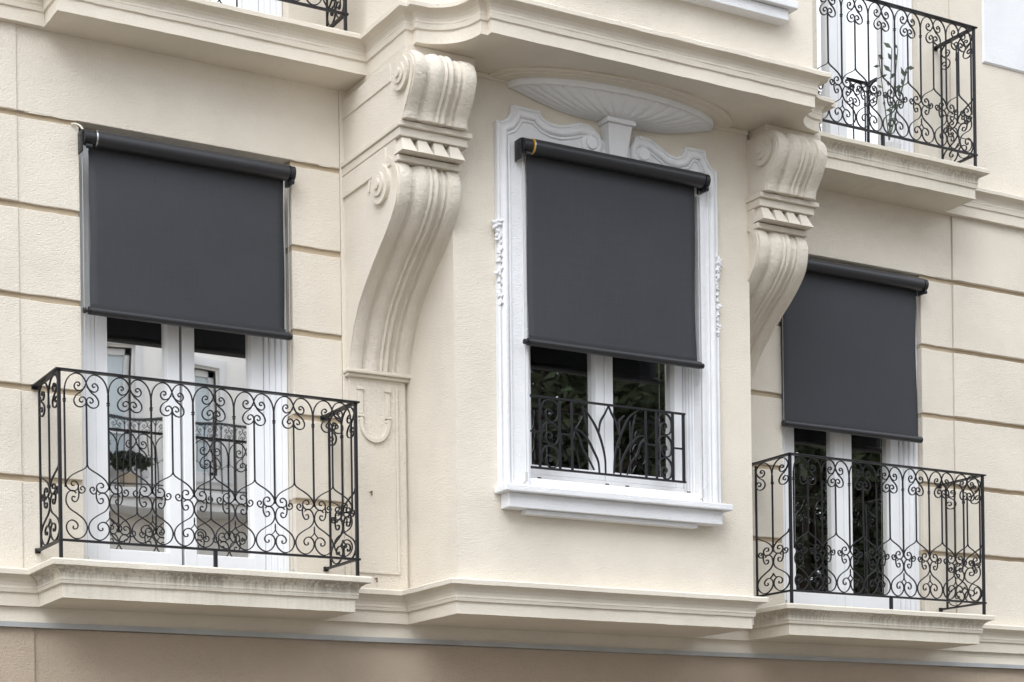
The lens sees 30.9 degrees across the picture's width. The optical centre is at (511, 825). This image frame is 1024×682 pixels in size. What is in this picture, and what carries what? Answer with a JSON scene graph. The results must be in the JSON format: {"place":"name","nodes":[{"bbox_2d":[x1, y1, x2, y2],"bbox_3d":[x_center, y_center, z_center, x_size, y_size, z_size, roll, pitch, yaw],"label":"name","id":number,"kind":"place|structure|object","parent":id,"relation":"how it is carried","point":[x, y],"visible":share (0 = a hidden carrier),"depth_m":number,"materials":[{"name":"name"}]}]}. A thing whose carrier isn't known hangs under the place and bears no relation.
{"place":"outdoors","nodes":[
{"label":"outdoors","id":0,"kind":"place"},
{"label":"pavement","id":1,"kind":"structure","parent":0,"visible":0},
{"bbox_2d":[0,0,1023,681],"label":"apartment building","id":2,"kind":"structure","parent":1,"relation":"on","point":[392,130],"depth_m":10.51,"materials":[{"name":"paint"}]},
{"bbox_2d":[45,0,281,25],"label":"window","id":3,"kind":"structure","parent":2,"relation":"in","point":[273,7],"depth_m":10.47,"materials":[{"name":"white paint"}]},
{"bbox_2d":[78,145,289,571],"bbox_3d":[-1.836,-2.526,10.251,1.208,2.378,0.175,-1,0,-30],"label":"window","id":4,"kind":"structure","parent":2,"relation":"in","point":[112,345],"depth_m":10.24,"materials":[{"name":"white paint"}]},
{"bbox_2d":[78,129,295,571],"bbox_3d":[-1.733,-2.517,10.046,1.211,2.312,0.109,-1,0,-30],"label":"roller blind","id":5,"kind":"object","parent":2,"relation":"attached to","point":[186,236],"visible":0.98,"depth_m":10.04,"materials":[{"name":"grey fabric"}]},
{"bbox_2d":[31,367,360,575],"bbox_3d":[-1.661,-1.822,9.893,1.684,0.978,0.440,-1,0,-30],"label":"balcony railing","id":6,"kind":"object","parent":2,"relation":"on","point":[37,385],"visible":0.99,"depth_m":9.68,"materials":[{"name":"black metal"}]},
{"bbox_2d":[210,0,348,30],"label":"balcony railing","id":7,"kind":"object","parent":2,"relation":"on","point":[343,14],"visible":0.94,"depth_m":10.26,"materials":[{"name":"black metal"}]},
{"bbox_2d":[530,394,686,482],"bbox_3d":[0.555,-2.240,10.759,1.102,0.416,0.016,-1,0,-30],"label":"window guard","id":8,"kind":"object","parent":2,"relation":"attached to","point":[630,444],"visible":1,"depth_m":10.78,"materials":[{"name":"black metal"}]},
{"bbox_2d":[529,346,694,493],"bbox_3d":[0.528,-2.888,10.873,1.191,1.840,0.175,-1,0,-30],"label":"window","id":9,"kind":"structure","parent":2,"relation":"in","point":[552,372],"depth_m":10.88,"materials":[{"name":"white paint"}]},
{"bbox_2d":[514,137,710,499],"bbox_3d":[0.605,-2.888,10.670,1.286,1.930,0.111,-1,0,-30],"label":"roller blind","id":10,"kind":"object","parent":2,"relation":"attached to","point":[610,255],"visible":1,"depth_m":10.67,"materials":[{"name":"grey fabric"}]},
{"bbox_2d":[779,318,919,610],"bbox_3d":[2.234,-2.582,12.563,1.216,2.378,0.175,-1,0,-30],"label":"window","id":11,"kind":"structure","parent":2,"relation":"in","point":[794,440],"depth_m":12.58,"materials":[{"name":"white paint"}]},
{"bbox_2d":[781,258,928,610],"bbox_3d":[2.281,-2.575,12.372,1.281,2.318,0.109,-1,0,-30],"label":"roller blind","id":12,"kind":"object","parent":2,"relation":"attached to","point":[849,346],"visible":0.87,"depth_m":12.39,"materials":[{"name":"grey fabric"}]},
{"bbox_2d":[816,0,913,152],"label":"window","id":13,"kind":"structure","parent":2,"relation":"in","point":[855,100],"depth_m":12.72,"materials":[{"name":"white paint"}]},
{"bbox_2d":[752,452,986,614],"bbox_3d":[2.359,-1.871,12.223,1.680,0.964,0.440,-1,0,-30],"label":"balcony railing","id":14,"kind":"object","parent":2,"relation":"on","point":[791,528],"visible":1,"depth_m":12.01,"materials":[{"name":"black metal"}]},
{"bbox_2d":[873,42,913,149],"bbox_3d":[2.555,-4.828,12.441,0.358,0.798,0.158,-1,0,-30],"label":"potted plant","id":15,"kind":"object","parent":2,"relation":"on","point":[896,145],"visible":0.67,"depth_m":12.39,"materials":[{"name":"green plant"}]},
{"bbox_2d":[817,0,977,166],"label":"balcony railing","id":16,"kind":"object","parent":2,"relation":"on","point":[972,55],"visible":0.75,"depth_m":12.26,"materials":[{"name":"black metal"}]}
]}

